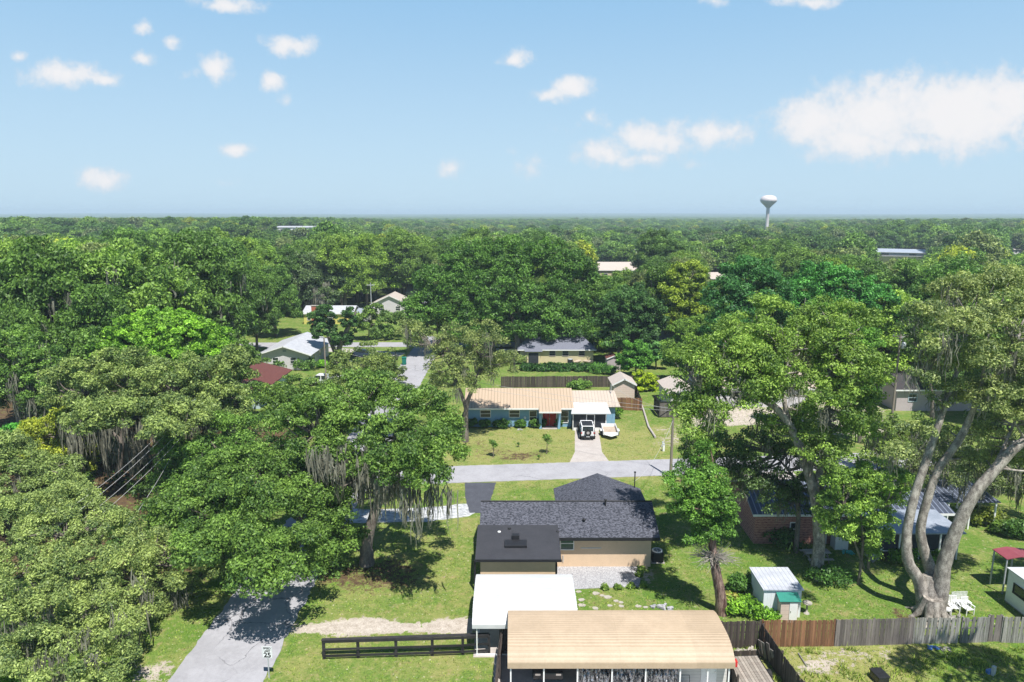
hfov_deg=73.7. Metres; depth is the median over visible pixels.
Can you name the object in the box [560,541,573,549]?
window
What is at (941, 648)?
scrap heap
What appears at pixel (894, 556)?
bush
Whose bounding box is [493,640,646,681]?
workshop slab
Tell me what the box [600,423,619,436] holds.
flatbed trailer
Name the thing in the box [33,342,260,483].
oak tree
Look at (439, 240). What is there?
oak tree
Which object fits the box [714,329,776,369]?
oak tree
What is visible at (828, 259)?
oak tree
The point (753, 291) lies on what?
oak tree
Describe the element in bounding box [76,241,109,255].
oak tree
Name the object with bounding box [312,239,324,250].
oak tree
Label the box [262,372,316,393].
oak tree
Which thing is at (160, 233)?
oak tree
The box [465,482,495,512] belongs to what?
asphalt driveway
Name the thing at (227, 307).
oak tree
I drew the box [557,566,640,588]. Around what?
gravel patio
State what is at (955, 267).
maple tree
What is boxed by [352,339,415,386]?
oak tree
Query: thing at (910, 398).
window
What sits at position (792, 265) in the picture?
oak tree
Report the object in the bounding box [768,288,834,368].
oak tree
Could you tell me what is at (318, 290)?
oak tree
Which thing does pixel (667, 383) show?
garden shed
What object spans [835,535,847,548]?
door
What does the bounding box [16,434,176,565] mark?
power line
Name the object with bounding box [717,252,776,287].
oak tree
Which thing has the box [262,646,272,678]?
speed sign
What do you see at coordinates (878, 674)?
utility box
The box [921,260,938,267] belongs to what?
oak tree
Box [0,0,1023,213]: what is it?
sky
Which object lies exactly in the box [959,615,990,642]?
wooden fence
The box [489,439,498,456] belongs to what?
sapling
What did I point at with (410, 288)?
house
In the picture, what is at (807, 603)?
birdbath
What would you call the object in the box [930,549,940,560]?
bush
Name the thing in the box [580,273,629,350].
oak tree
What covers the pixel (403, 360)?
wheelie bin
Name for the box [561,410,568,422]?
window
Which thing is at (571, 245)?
oak tree
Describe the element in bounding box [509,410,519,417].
window
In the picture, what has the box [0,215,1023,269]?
woods
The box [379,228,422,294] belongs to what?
oak tree
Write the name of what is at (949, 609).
patio chair
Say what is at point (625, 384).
garden shed
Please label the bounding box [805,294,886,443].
oak tree
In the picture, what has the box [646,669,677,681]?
tarp
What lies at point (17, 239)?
oak tree
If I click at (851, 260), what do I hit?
oak tree
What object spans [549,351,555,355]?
window
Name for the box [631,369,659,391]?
bush
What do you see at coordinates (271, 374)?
house
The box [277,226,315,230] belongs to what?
warehouse
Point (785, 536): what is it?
bush
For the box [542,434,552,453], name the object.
sapling
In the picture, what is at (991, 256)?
round tree
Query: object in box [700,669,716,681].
door
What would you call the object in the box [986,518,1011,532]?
bush
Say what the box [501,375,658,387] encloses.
wooden fence
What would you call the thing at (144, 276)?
oak tree
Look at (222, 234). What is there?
oak tree
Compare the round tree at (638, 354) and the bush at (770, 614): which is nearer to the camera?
the bush at (770, 614)
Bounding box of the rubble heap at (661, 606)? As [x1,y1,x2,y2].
[649,603,673,609]
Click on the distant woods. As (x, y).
(686, 216)
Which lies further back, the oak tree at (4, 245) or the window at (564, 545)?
the oak tree at (4, 245)
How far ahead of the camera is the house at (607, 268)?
268.52 m
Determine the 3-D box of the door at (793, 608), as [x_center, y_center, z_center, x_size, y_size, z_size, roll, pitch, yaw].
[18.790,18.136,45.604,0.520,1.530,0.080,0,11,0]
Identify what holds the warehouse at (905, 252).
on the ground at (978, 546)
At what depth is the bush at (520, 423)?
87.00 m
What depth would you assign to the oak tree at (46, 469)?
58.63 m
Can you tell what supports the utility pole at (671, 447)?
on the ground at (978, 546)
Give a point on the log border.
(650, 429)
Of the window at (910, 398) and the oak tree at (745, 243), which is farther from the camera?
the oak tree at (745, 243)
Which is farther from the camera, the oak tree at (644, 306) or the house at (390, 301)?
the house at (390, 301)
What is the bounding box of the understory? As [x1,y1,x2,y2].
[3,356,396,547]
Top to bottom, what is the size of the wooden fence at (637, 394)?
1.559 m
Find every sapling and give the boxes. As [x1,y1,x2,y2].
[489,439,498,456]
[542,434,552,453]
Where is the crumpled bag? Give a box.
[927,645,939,649]
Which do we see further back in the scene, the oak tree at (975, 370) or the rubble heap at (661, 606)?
the oak tree at (975, 370)
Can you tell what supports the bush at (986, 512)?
on the ground at (978, 546)
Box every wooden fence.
[495,629,503,681]
[499,629,507,650]
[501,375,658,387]
[617,397,641,410]
[635,385,641,410]
[721,620,761,647]
[727,669,738,681]
[760,619,835,646]
[761,623,804,681]
[834,617,914,645]
[912,616,960,643]
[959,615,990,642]
[987,614,1002,641]
[999,616,1023,642]
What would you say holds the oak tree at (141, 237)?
on the ground at (978, 546)
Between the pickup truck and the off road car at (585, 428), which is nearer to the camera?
the off road car at (585, 428)
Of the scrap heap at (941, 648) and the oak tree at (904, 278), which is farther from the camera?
the oak tree at (904, 278)
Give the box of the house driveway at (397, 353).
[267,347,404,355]
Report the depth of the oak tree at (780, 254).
191.27 m
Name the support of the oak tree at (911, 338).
on the ground at (978, 546)
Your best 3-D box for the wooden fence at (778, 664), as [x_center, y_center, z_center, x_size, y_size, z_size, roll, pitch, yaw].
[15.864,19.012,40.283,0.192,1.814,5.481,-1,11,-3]
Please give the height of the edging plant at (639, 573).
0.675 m
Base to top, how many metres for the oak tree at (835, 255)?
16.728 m
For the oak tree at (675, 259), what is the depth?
161.70 m
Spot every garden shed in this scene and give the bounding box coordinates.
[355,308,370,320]
[604,353,620,369]
[608,372,636,398]
[657,376,689,400]
[749,567,803,622]
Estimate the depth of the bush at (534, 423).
86.97 m
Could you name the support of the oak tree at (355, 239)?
on the ground at (978, 546)
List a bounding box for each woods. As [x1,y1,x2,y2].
[0,213,1023,220]
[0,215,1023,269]
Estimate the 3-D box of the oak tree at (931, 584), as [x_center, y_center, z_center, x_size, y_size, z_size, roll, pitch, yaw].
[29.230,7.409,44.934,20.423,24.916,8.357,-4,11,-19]
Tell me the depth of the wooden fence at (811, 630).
43.08 m
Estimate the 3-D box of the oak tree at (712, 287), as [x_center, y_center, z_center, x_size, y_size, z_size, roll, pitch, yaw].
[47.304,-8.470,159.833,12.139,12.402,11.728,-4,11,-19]
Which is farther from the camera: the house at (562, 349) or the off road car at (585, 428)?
the house at (562, 349)
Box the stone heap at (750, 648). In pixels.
[734,645,754,650]
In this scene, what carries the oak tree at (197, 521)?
on the ground at (978, 546)
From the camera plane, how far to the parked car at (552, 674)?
39.67 m
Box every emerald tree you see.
[697,254,801,345]
[789,259,911,377]
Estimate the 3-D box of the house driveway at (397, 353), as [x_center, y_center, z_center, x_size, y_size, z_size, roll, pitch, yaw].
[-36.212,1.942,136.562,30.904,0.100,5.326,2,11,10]
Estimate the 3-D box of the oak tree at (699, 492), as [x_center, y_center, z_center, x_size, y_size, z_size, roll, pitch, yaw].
[12.562,12.769,46.083,5.450,12.232,3.723,0,11,0]
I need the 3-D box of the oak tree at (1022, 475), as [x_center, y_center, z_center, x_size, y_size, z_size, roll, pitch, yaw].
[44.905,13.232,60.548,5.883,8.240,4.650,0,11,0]
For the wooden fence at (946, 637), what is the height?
1.856 m
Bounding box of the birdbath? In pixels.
[802,600,811,614]
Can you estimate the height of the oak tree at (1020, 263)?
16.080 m
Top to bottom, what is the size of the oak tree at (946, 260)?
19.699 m
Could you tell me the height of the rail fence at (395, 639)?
1.330 m
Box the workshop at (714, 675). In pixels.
[677,669,726,681]
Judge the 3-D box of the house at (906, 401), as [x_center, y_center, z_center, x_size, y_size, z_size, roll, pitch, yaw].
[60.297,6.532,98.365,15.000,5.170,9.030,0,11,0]
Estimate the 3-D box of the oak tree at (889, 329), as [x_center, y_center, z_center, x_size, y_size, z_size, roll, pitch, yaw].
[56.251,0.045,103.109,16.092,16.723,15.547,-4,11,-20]
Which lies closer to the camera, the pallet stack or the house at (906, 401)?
the pallet stack
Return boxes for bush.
[272,360,286,366]
[292,357,319,370]
[317,359,329,366]
[468,417,477,427]
[478,419,490,427]
[492,418,511,428]
[514,419,526,427]
[529,418,540,427]
[542,418,546,426]
[566,378,591,388]
[586,362,610,373]
[595,337,609,351]
[601,365,619,373]
[615,407,623,415]
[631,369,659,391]
[725,590,738,605]
[725,593,767,618]
[727,569,752,594]
[751,605,782,620]
[762,526,811,552]
[803,562,855,587]
[887,548,920,563]
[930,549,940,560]
[970,505,1010,526]
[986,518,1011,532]
[1002,518,1023,538]
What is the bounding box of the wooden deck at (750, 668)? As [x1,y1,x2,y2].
[726,655,774,681]
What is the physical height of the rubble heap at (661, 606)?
0.194 m
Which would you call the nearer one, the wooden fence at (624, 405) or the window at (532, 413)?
the window at (532, 413)
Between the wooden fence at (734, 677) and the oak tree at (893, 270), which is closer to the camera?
the wooden fence at (734, 677)
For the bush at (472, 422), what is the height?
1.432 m
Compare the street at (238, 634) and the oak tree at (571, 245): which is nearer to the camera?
the street at (238, 634)
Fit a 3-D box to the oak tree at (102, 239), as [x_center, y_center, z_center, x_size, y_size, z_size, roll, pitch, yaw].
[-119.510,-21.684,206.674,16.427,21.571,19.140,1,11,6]
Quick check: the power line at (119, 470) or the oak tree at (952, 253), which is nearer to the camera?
the power line at (119, 470)
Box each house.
[194,362,291,408]
[261,332,328,369]
[303,305,358,323]
[370,291,406,313]
[406,285,419,296]
[465,385,619,429]
[474,473,659,587]
[517,334,595,363]
[596,262,635,276]
[651,331,682,343]
[687,371,815,406]
[707,272,720,279]
[726,479,849,543]
[860,487,955,517]
[872,369,994,410]
[1012,247,1023,253]
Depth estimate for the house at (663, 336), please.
133.36 m
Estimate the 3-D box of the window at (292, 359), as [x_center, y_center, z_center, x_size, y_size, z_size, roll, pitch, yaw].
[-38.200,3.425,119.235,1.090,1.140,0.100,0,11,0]
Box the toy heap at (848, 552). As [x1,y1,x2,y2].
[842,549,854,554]
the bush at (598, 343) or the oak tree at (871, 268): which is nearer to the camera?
the bush at (598, 343)
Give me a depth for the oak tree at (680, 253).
215.34 m
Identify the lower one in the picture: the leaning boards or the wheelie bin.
the leaning boards
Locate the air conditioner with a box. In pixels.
[651,547,664,563]
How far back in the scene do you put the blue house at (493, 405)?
87.62 m
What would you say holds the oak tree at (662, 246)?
on the ground at (978, 546)
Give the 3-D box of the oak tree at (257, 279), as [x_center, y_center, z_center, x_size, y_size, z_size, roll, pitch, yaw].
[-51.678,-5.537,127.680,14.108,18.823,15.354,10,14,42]
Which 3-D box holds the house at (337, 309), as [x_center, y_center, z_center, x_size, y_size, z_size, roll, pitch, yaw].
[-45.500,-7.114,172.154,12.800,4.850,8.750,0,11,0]
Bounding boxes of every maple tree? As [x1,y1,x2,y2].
[10,405,100,473]
[80,305,235,376]
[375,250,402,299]
[654,258,711,324]
[906,257,1008,301]
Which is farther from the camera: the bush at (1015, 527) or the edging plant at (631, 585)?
the bush at (1015, 527)
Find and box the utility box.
[869,667,890,681]
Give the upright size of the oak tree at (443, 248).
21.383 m
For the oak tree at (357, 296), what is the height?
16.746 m
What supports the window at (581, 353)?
in the house at (562, 349)
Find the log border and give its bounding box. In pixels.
[642,405,656,437]
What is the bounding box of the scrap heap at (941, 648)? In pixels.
[938,646,951,651]
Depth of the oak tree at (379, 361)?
83.26 m
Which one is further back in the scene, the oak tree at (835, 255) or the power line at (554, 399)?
the oak tree at (835, 255)
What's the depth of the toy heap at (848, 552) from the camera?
55.12 m
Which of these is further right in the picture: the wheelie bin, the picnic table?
the picnic table
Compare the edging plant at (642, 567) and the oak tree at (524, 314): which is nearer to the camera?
the edging plant at (642, 567)
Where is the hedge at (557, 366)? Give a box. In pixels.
[519,361,602,371]
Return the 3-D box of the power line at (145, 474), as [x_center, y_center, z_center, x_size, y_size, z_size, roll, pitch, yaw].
[-32.608,12.524,55.758,0.032,4.684,19.363,2,11,11]
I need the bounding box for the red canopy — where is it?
[989,546,1023,593]
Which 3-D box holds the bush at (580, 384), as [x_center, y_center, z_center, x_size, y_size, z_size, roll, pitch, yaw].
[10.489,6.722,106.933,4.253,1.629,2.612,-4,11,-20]
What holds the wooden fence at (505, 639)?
on the workshop slab at (525, 675)
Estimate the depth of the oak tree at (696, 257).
190.83 m
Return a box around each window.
[272,357,278,363]
[290,357,295,363]
[480,410,490,417]
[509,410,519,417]
[529,410,536,419]
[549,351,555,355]
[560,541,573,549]
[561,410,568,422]
[562,351,568,355]
[579,351,584,355]
[790,522,795,529]
[908,394,917,401]
[1012,582,1023,600]
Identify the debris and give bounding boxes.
[985,665,996,675]
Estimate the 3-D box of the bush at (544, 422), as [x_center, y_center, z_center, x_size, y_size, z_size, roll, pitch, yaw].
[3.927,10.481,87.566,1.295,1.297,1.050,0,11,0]
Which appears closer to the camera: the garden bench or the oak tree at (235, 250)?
the garden bench
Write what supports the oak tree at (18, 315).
on the ground at (978, 546)
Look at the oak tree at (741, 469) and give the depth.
53.17 m
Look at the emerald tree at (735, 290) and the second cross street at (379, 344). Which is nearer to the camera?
the emerald tree at (735, 290)
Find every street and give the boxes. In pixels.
[168,336,443,681]
[187,342,633,346]
[369,450,954,489]
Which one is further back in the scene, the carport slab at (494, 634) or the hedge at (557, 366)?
the hedge at (557, 366)
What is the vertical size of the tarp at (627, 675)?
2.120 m
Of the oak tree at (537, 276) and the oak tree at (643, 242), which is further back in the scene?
the oak tree at (643, 242)
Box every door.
[528,353,537,363]
[543,413,555,425]
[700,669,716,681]
[789,602,797,622]
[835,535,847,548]
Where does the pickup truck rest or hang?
on the ground at (978, 546)
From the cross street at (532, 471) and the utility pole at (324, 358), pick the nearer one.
the cross street at (532, 471)
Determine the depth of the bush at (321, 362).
120.52 m
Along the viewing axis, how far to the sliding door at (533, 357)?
124.06 m
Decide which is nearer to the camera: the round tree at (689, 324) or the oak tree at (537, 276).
the round tree at (689, 324)
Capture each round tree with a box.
[433,287,458,318]
[615,339,658,371]
[658,313,714,380]
[782,269,805,288]
[974,254,1013,274]
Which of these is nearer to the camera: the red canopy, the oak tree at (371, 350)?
the red canopy
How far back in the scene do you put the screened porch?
54.10 m
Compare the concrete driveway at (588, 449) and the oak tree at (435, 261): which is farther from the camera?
the oak tree at (435, 261)
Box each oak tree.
[0,233,88,343]
[0,237,34,260]
[0,302,54,423]
[0,323,66,420]
[0,428,115,539]
[0,478,232,681]
[1,236,43,243]
[4,234,32,239]
[11,247,87,303]
[15,385,125,465]
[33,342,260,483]
[42,283,140,393]
[50,237,80,245]
[58,238,93,250]
[61,235,101,248]
[74,245,210,357]
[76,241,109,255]
[94,237,139,255]
[98,235,107,244]
[100,226,158,248]
[139,441,372,599]
[145,410,266,496]
[146,227,174,251]
[156,228,265,340]
[170,227,220,249]
[209,226,232,238]
[211,237,260,268]
[218,236,274,270]
[220,262,277,346]
[220,338,270,411]
[240,297,279,350]
[246,236,284,265]
[254,376,376,434]
[258,367,472,567]
[259,262,303,336]
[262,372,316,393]
[268,246,311,314]
[283,248,350,307]
[289,238,322,304]
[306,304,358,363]
[309,231,333,294]
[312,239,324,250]
[315,234,368,304]
[325,346,407,414]
[329,232,356,304]
[345,302,402,339]
[348,233,388,305]
[351,235,358,244]
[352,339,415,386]
[356,253,384,301]
[368,305,436,345]
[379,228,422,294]
[389,229,424,293]
[393,317,527,442]
[397,232,602,359]
[409,240,439,289]
[414,237,449,259]
[417,309,457,341]
[425,259,443,303]
[433,236,472,259]
[443,256,482,280]
[458,226,493,240]
[463,234,490,246]
[474,266,529,319]
[505,299,538,338]
[521,230,553,246]
[524,265,548,279]
[530,276,561,306]
[561,241,591,264]
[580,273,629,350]
[590,282,670,352]
[607,267,642,284]
[626,269,649,328]
[628,261,707,333]
[630,228,670,271]
[634,259,661,273]
[641,236,686,265]
[657,291,897,580]
[659,438,741,616]
[663,256,710,281]
[670,250,691,258]
[676,424,845,553]
[677,254,711,277]
[685,250,701,255]
[700,258,709,272]
[703,279,718,311]
[703,303,729,351]
[709,278,786,326]
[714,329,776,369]
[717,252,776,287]
[727,248,777,264]
[728,237,778,262]
[756,237,794,255]
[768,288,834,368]
[774,252,784,262]
[776,246,819,268]
[778,259,806,274]
[802,253,870,274]
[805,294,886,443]
[808,257,862,284]
[809,248,833,256]
[809,455,924,584]
[832,253,850,257]
[855,410,934,468]
[856,259,893,285]
[858,288,934,372]
[866,258,933,294]
[876,423,1023,515]
[878,260,1023,630]
[881,257,907,267]
[884,263,900,275]
[895,300,964,420]
[911,292,1022,368]
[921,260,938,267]
[930,251,987,272]
[933,296,1023,419]
[937,249,965,260]
[989,454,1023,499]
[1006,259,1023,267]
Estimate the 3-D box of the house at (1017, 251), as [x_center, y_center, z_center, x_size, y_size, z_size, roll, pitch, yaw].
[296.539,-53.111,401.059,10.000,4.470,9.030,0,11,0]
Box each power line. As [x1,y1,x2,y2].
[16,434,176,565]
[19,442,150,538]
[30,439,179,568]
[58,438,161,525]
[355,355,667,407]
[401,373,668,410]
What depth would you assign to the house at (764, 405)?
96.70 m
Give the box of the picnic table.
[799,549,833,563]
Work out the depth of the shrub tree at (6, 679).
36.83 m
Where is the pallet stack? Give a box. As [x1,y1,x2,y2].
[734,649,759,657]
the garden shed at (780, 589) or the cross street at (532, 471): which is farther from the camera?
the cross street at (532, 471)
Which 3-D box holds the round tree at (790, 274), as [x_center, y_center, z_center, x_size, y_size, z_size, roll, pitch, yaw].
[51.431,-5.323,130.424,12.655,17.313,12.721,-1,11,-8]
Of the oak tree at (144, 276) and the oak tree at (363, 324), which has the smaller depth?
the oak tree at (144, 276)
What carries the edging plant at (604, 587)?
on the ground at (978, 546)
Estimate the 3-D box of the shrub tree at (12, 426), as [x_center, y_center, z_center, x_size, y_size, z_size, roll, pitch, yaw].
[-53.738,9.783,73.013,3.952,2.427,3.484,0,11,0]
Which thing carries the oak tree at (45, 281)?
on the ground at (978, 546)
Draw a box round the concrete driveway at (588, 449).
[570,430,608,461]
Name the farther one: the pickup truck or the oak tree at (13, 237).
the oak tree at (13, 237)
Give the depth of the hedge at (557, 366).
118.59 m
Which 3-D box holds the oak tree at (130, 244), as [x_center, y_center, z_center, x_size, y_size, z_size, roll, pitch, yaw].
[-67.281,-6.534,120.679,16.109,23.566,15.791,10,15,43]
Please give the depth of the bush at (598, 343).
134.45 m
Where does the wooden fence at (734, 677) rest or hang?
on the ground at (978, 546)
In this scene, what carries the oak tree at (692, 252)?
on the ground at (978, 546)
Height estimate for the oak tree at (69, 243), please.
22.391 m
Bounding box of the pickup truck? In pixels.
[309,373,328,385]
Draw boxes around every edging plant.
[600,582,609,590]
[612,583,623,590]
[626,581,635,589]
[634,569,643,577]
[636,565,645,571]
[639,581,647,588]
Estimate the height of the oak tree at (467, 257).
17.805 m
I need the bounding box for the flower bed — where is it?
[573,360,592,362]
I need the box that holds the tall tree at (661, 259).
[655,256,669,263]
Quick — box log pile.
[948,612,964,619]
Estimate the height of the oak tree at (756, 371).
21.349 m
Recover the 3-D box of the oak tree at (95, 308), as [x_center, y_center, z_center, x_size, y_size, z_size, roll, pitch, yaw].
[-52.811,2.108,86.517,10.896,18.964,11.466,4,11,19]
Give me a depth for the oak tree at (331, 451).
50.82 m
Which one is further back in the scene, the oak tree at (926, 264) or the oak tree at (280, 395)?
the oak tree at (926, 264)
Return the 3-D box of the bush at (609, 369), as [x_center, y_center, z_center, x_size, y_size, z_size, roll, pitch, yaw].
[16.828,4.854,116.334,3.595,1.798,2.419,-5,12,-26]
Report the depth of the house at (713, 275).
231.51 m
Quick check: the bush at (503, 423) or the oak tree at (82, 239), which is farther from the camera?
the oak tree at (82, 239)
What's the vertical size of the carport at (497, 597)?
2.945 m
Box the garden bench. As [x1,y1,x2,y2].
[951,591,971,606]
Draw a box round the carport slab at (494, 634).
[473,629,502,656]
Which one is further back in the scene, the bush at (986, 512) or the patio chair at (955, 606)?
the bush at (986, 512)
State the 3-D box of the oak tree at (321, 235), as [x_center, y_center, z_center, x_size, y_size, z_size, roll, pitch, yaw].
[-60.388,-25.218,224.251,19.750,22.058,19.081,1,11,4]
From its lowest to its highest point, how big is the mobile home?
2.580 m
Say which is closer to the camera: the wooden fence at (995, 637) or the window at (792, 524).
the wooden fence at (995, 637)
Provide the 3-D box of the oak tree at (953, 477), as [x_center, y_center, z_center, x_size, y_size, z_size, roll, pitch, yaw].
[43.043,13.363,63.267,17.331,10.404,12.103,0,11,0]
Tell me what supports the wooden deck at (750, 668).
on the ground at (978, 546)
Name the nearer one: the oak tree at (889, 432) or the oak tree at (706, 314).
the oak tree at (889, 432)
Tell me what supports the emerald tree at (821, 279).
on the ground at (978, 546)
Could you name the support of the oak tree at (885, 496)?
on the ground at (978, 546)
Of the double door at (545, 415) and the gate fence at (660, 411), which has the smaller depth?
the double door at (545, 415)
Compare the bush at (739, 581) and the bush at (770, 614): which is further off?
the bush at (739, 581)
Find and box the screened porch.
[858,509,966,559]
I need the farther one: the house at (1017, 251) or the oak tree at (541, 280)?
the house at (1017, 251)
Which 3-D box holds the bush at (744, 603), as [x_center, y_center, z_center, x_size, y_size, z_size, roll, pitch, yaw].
[15.809,18.041,46.749,3.131,1.477,2.498,0,11,0]
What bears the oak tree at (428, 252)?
on the ground at (978, 546)
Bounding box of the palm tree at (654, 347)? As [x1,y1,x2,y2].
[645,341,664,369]
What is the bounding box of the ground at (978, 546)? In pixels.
[0,246,1023,681]
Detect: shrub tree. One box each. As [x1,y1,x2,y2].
[0,422,18,432]
[0,649,52,681]
[100,519,140,535]
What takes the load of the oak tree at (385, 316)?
on the ground at (978, 546)
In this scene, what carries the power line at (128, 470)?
attached to the utility pole
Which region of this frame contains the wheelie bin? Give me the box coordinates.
[401,357,406,364]
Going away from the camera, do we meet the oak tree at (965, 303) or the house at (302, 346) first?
the oak tree at (965, 303)
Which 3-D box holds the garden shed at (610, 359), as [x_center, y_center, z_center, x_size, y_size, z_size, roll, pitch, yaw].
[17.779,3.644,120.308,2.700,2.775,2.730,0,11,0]
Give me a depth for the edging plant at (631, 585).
49.84 m
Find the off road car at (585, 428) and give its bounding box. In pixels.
[577,420,594,438]
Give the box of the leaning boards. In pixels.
[758,639,775,661]
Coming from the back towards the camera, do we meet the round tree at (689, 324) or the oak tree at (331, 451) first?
the round tree at (689, 324)
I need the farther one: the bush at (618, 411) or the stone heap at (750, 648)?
the bush at (618, 411)
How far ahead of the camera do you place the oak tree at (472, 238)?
213.57 m
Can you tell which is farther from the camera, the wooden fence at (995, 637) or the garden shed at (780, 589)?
the garden shed at (780, 589)
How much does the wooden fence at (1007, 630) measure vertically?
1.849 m
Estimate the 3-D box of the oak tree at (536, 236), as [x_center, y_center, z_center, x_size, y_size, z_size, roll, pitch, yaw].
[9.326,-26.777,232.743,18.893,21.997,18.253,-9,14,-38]
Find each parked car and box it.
[350,349,368,356]
[495,345,514,351]
[532,669,562,679]
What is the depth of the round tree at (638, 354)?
112.32 m
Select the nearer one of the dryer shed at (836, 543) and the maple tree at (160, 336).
the dryer shed at (836, 543)
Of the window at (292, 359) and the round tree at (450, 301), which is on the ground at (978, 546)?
the round tree at (450, 301)
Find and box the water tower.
[760,195,776,227]
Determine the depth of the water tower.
687.37 m
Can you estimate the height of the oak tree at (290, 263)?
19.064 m
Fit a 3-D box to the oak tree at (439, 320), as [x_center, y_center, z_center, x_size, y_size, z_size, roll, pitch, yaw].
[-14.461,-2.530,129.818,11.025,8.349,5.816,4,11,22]
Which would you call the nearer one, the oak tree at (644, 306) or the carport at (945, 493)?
the carport at (945, 493)
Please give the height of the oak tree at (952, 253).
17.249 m
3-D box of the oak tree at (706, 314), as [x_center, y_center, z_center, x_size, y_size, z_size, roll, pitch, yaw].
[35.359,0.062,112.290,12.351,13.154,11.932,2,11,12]
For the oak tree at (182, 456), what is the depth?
62.76 m
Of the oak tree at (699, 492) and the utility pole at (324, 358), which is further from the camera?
the utility pole at (324, 358)
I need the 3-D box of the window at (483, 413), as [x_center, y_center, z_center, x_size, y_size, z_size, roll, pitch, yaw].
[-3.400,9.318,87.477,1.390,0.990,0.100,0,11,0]
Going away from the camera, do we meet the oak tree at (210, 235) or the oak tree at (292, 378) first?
the oak tree at (292, 378)
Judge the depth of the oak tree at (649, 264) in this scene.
187.00 m
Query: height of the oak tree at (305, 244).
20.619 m
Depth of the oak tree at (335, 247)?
180.50 m
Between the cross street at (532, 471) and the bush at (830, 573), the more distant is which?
the cross street at (532, 471)
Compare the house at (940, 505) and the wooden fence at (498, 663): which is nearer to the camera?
the wooden fence at (498, 663)
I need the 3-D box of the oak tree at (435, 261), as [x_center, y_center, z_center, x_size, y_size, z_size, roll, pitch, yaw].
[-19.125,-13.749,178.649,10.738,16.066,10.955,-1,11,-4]
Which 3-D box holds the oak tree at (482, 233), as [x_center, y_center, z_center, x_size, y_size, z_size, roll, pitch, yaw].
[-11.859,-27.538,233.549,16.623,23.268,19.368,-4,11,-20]
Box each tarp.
[578,669,609,681]
[613,669,643,681]
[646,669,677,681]
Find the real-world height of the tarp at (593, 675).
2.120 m
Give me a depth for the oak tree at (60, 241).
198.24 m
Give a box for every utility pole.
[323,338,326,378]
[669,409,673,477]
[891,334,905,416]
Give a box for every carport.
[472,574,576,654]
[508,610,734,681]
[925,474,1000,528]
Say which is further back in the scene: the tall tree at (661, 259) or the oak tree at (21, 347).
the tall tree at (661, 259)
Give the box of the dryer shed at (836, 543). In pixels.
[830,527,848,549]
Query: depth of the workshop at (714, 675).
39.41 m
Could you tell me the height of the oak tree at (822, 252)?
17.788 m
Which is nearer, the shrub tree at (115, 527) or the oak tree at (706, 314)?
the shrub tree at (115, 527)
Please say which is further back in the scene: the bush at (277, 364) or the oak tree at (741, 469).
the bush at (277, 364)
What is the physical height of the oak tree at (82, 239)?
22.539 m
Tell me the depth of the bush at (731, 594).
47.24 m
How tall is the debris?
0.600 m
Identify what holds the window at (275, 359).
in the house at (302, 346)
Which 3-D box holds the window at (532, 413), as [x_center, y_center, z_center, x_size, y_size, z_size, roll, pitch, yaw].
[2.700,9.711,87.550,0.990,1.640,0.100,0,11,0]
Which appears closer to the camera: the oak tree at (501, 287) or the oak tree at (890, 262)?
the oak tree at (501, 287)
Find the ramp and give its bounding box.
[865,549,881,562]
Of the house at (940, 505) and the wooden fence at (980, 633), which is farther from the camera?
the house at (940, 505)
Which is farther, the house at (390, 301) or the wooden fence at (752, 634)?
the house at (390, 301)
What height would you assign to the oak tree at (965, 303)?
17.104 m
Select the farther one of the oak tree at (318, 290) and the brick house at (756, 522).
the oak tree at (318, 290)
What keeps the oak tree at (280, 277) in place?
on the ground at (978, 546)
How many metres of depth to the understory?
68.22 m
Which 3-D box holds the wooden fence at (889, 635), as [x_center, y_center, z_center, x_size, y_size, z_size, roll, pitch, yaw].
[22.943,18.394,43.303,5.135,1.911,0.170,0,11,-2]
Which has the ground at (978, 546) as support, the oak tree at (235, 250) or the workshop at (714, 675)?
the oak tree at (235, 250)
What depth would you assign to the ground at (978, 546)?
50.92 m
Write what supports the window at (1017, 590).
in the mobile home
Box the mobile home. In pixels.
[1005,567,1023,615]
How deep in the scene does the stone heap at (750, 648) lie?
42.81 m
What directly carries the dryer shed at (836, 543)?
on the ground at (978, 546)
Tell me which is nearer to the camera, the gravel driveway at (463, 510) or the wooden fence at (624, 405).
the gravel driveway at (463, 510)
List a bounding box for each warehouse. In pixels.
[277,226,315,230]
[876,248,926,256]
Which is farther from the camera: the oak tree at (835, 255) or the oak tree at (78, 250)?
the oak tree at (835, 255)
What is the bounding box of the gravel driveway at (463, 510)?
[346,504,473,522]
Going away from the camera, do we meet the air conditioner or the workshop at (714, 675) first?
the workshop at (714, 675)
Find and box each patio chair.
[946,604,952,614]
[947,595,960,613]
[960,596,974,615]
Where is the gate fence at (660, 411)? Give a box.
[654,395,700,416]
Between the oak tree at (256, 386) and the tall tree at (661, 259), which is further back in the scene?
the tall tree at (661, 259)
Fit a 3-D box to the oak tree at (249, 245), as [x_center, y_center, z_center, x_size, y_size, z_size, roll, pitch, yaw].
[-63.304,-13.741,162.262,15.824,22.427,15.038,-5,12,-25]
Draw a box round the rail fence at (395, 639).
[321,633,489,658]
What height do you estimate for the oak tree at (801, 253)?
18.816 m

